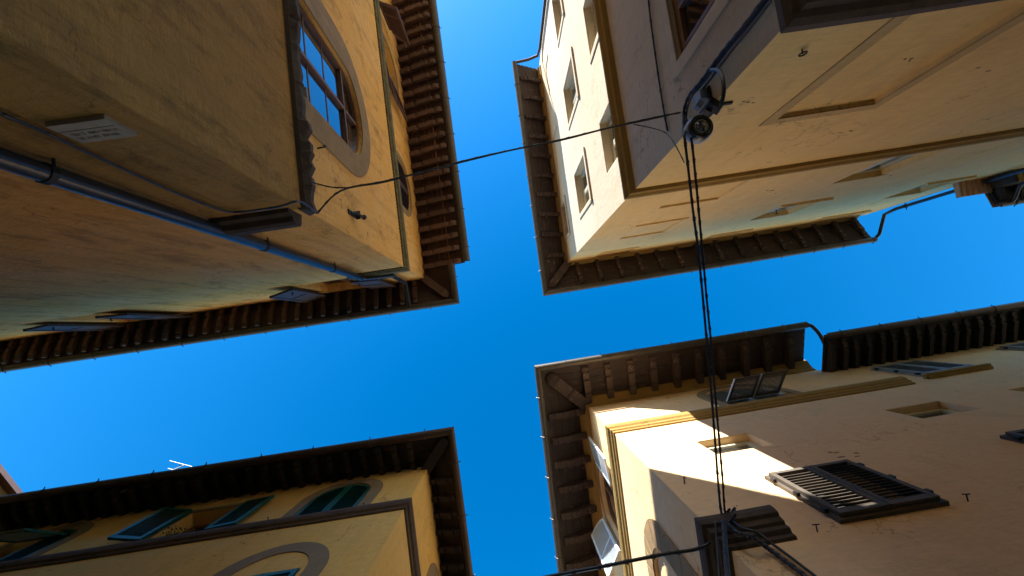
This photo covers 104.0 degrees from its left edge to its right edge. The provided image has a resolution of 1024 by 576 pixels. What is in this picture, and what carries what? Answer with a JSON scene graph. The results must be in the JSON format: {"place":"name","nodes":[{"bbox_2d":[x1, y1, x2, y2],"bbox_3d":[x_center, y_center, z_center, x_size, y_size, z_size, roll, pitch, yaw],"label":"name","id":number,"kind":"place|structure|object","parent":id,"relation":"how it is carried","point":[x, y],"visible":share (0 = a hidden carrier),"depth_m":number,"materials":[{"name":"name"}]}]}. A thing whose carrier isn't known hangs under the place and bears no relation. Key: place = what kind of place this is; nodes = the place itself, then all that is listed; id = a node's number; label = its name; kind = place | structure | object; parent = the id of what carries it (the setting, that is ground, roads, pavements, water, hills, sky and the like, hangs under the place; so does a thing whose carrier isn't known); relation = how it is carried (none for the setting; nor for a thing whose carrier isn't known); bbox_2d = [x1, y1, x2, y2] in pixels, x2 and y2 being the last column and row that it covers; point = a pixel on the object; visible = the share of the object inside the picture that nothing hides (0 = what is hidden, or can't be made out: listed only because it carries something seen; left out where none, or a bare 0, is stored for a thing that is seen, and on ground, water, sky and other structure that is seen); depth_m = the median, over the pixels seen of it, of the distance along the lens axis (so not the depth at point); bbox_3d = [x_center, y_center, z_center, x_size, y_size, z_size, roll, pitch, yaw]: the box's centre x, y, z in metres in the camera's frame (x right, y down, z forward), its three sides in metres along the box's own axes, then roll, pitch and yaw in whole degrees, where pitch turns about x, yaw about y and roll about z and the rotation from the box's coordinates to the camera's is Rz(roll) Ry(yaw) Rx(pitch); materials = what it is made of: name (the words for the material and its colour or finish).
{"place":"outdoors","nodes":[
{"label":"outdoors","id":0,"kind":"place"},
{"bbox_2d":[0,464,22,495],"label":"tall house","id":1,"kind":"structure","parent":0,"point":[8,485],"depth_m":8.41,"materials":[{"name":"paint"}]},
{"bbox_2d":[0,0,1023,575],"label":"sky","id":2,"kind":"structure","parent":0,"point":[467,366],"materials":[{"name":"blue"}]},
{"bbox_2d":[821,301,1023,398],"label":"terraced house","id":3,"kind":"structure","parent":0,"point":[980,350],"depth_m":9.71,"materials":[{"name":"pink paint"}]},
{"bbox_2d":[953,165,1023,207],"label":"terraced house","id":4,"kind":"structure","parent":0,"point":[1006,191],"depth_m":9.37,"materials":[{"name":"beige paint"}]},
{"label":"street paving","id":5,"kind":"structure","parent":0,"visible":0},
{"bbox_2d":[0,0,469,373],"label":"corner house","id":6,"kind":"structure","parent":5,"relation":"on","point":[236,105],"depth_m":4.47,"materials":[{"name":"paint"}]},
{"bbox_2d":[45,114,136,142],"bbox_3d":[-2.327,-0.881,2.222,0.310,0.190,0.030,-9,-95,-1],"label":"plaque","id":7,"kind":"object","parent":6,"relation":"attached to","point":[95,128],"depth_m":2.19,"materials":[{"name":"stone"}]},
{"bbox_2d":[0,111,317,213],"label":"cable","id":8,"kind":"object","parent":6,"relation":"attached to","point":[10,117],"depth_m":2.67,"materials":[{"name":"black rubber"}]},
{"bbox_2d":[298,3,358,152],"bbox_3d":[-2.428,-2.606,5.188,0.085,2.060,1.310,-8,-95,-1],"label":"window","id":9,"kind":"structure","parent":6,"relation":"in","point":[326,86],"depth_m":5.25,"materials":[{"name":"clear glass"}]},
{"bbox_2d":[311,181,346,187],"bbox_3d":[-1.819,-1.014,3.981,0.357,0.062,0.033,9,-96,0],"label":"slack wire","id":10,"kind":"object","parent":6,"relation":"attached to","point":[326,185],"visible":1,"depth_m":3.97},
{"bbox_2d":[319,278,353,283],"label":"window","id":11,"kind":"structure","parent":6,"relation":"in","point":[340,280],"depth_m":9.30,"materials":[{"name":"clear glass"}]},
{"bbox_2d":[348,209,366,219],"bbox_3d":[-2.037,-0.972,5.293,0.133,0.339,0.105,-8,-95,-1],"label":"iron bracket","id":12,"kind":"object","parent":6,"relation":"attached to","point":[356,214],"visible":1,"depth_m":5.30,"materials":[{"name":"black metal"}]},
{"bbox_2d":[317,112,680,212],"bbox_3d":[-0.149,-1.339,4.017,3.793,0.121,0.187,-16,-95,-2],"label":"overhead cable","id":13,"kind":"object","parent":6,"relation":"attached to","point":[487,155],"visible":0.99,"depth_m":4.02,"materials":[{"name":"black rubber"}]},
{"bbox_2d":[0,426,475,575],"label":"corner house","id":14,"kind":"structure","parent":5,"relation":"on","point":[408,518],"depth_m":6.45,"materials":[{"name":"paint"}]},
{"bbox_2d":[120,461,191,492],"bbox_3d":[-6.829,3.619,7.611,0.482,1.360,0.141,14,-96,1],"label":"roof aerial","id":15,"kind":"object","parent":14,"relation":"attached to","point":[168,468],"visible":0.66,"depth_m":8.20,"materials":[{"name":"metal"}]},
{"bbox_2d":[160,525,184,535],"bbox_3d":[-5.065,3.709,5.871,0.437,0.427,0.370,0,-96,0],"label":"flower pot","id":16,"kind":"object","parent":14,"relation":"on","point":[170,531],"visible":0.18,"depth_m":5.92,"materials":[{"name":"ceramic"}]},
{"bbox_2d":[173,528,194,534],"bbox_3d":[-4.849,3.696,5.849,0.456,0.376,0.432,0,-96,0],"label":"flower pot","id":17,"kind":"object","parent":14,"relation":"on","point":[181,529],"visible":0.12,"depth_m":5.91,"materials":[{"name":"ceramic"}]},
{"bbox_2d":[184,523,211,532],"bbox_3d":[-4.819,3.850,6.128,0.890,1.000,0.063,-8,-95,-1],"label":"window","id":18,"kind":"structure","parent":14,"relation":"in","point":[200,527],"depth_m":6.53,"materials":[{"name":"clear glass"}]},
{"bbox_2d":[512,0,1023,295],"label":"corner house","id":19,"kind":"structure","parent":5,"relation":"on","point":[845,122],"depth_m":5.59,"materials":[{"name":"beige paint"}]},
{"bbox_2d":[558,0,561,18],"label":"window","id":20,"kind":"structure","parent":19,"relation":"in","point":[559,0],"depth_m":9.57,"materials":[{"name":"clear glass"}]},
{"bbox_2d":[570,75,576,107],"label":"window","id":21,"kind":"structure","parent":19,"relation":"in","point":[572,89],"depth_m":9.38,"materials":[{"name":"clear glass"}]},
{"bbox_2d":[581,167,589,204],"bbox_3d":[1.742,-2.312,8.969,0.063,1.256,0.951,-7,-95,-1],"label":"window","id":22,"kind":"structure","parent":19,"relation":"in","point":[583,175],"depth_m":9.41,"materials":[{"name":"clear glass"}]},
{"bbox_2d":[592,5,596,35],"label":"window","id":23,"kind":"structure","parent":19,"relation":"in","point":[593,5],"depth_m":7.02,"materials":[{"name":"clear glass"}]},
{"bbox_2d":[608,117,616,161],"bbox_3d":[1.767,-2.509,6.517,0.063,0.979,0.907,-7,-95,-1],"label":"window","id":24,"kind":"structure","parent":19,"relation":"in","point":[611,134],"depth_m":6.91,"materials":[{"name":"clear glass"}]},
{"bbox_2d":[648,0,668,131],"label":"cable","id":25,"kind":"object","parent":19,"relation":"attached to","point":[660,90],"depth_m":4.47,"materials":[{"name":"black rubber"}]},
{"bbox_2d":[633,124,684,162],"bbox_3d":[1.534,-1.381,3.924,0.670,0.966,0.559,-27,-95,-3],"label":"anchor wire","id":26,"kind":"object","parent":19,"relation":"attached to","point":[664,132],"visible":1,"depth_m":3.62,"materials":[{"name":"black metal"}]},
{"bbox_2d":[672,0,714,53],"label":"window","id":27,"kind":"structure","parent":19,"relation":"in","point":[689,14],"depth_m":3.88,"materials":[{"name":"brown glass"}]},
{"bbox_2d":[693,88,707,105],"bbox_3d":[1.708,-1.726,3.628,0.066,0.140,0.090,-7,-95,-1],"label":"junction box","id":28,"kind":"object","parent":19,"relation":"attached to","point":[701,94],"visible":0.75,"depth_m":3.56,"materials":[{"name":"white plastic"}]},
{"bbox_2d":[683,85,732,143],"bbox_3d":[1.671,-1.488,3.474,0.265,0.280,0.570,37,-95,3],"label":"street lamp","id":29,"kind":"object","parent":19,"relation":"attached to","point":[699,128],"visible":0.95,"depth_m":3.36,"materials":[{"name":"grey metal"}]},
{"bbox_2d":[709,67,725,114],"bbox_3d":[1.648,-1.629,3.231,0.053,0.313,0.517,8,-96,0],"label":"flexible conduit","id":30,"kind":"object","parent":19,"relation":"attached to","point":[719,71],"visible":1,"depth_m":3.10,"materials":[{"name":"grey plastic"}]},
{"bbox_2d":[682,0,772,126],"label":"cable","id":31,"kind":"object","parent":19,"relation":"attached to","point":[756,14],"depth_m":3.10,"materials":[{"name":"black rubber"}]},
{"bbox_2d":[767,206,794,212],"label":"window","id":32,"kind":"structure","parent":19,"relation":"in","point":[786,208],"depth_m":9.86,"materials":[{"name":"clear glass"}]},
{"bbox_2d":[798,49,807,56],"bbox_3d":[2.106,-1.710,2.900,0.061,0.058,0.041,-9,-95,-1],"label":"iron hook","id":33,"kind":"object","parent":19,"relation":"attached to","point":[802,52],"visible":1,"depth_m":2.90,"materials":[{"name":"black metal"}]},
{"bbox_2d":[855,153,918,173],"bbox_3d":[6.363,-2.207,6.715,0.959,1.398,0.063,-9,-95,-1],"label":"window","id":34,"kind":"structure","parent":19,"relation":"in","point":[888,162],"depth_m":7.08,"materials":[{"name":"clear glass"}]},
{"bbox_2d":[534,322,1023,575],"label":"corner house","id":35,"kind":"structure","parent":5,"relation":"on","point":[871,476],"depth_m":5.85,"materials":[{"name":"peach plaster"},{"name":"brown wood"},{"name":"tile"}]},
{"bbox_2d":[603,476,617,528],"bbox_3d":[2.286,4.706,8.794,0.060,1.940,1.210,-6,-95,-1],"label":"window","id":36,"kind":"structure","parent":35,"relation":"in","point":[609,493],"depth_m":9.32,"materials":[{"name":"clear glass"}]},
{"bbox_2d":[544,513,736,575],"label":"overhead cable","id":37,"kind":"object","parent":35,"relation":"attached to","point":[642,558],"visible":0.91,"depth_m":3.73,"materials":[{"name":"black rubber"}]},
{"bbox_2d":[682,113,730,512],"bbox_3d":[1.790,0.280,3.711,0.327,1.026,4.027,-7,-95,-1],"label":"street cable","id":38,"kind":"object","parent":35,"relation":"attached to","point":[702,296],"visible":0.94,"depth_m":3.69,"materials":[{"name":"black rubber"}]},
{"bbox_2d":[684,114,735,512],"bbox_3d":[1.844,0.289,3.722,0.293,1.044,4.029,-8,-95,-1],"label":"street cable","id":39,"kind":"object","parent":35,"relation":"attached to","point":[706,294],"visible":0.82,"depth_m":3.70,"materials":[{"name":"black rubber"}]},
{"bbox_2d":[715,519,730,575],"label":"cable","id":40,"kind":"object","parent":35,"relation":"attached to","point":[726,562],"depth_m":3.40,"materials":[{"name":"black rubber"}]},
{"bbox_2d":[706,440,761,453],"bbox_3d":[3.462,2.551,6.215,0.860,0.650,0.063,-9,-95,-1],"label":"window","id":41,"kind":"structure","parent":35,"relation":"in","point":[748,444],"depth_m":6.43,"materials":[{"name":"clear glass"}]},
{"bbox_2d":[727,520,816,575],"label":"cable","id":42,"kind":"object","parent":35,"relation":"attached to","point":[784,560],"depth_m":3.51,"materials":[{"name":"black rubber"}]},
{"bbox_2d":[905,408,958,417],"bbox_3d":[6.647,2.054,6.309,0.930,0.610,0.063,-9,-95,-1],"label":"window","id":43,"kind":"structure","parent":35,"relation":"in","point":[940,411],"depth_m":6.51,"materials":[{"name":"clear glass"}]}
]}

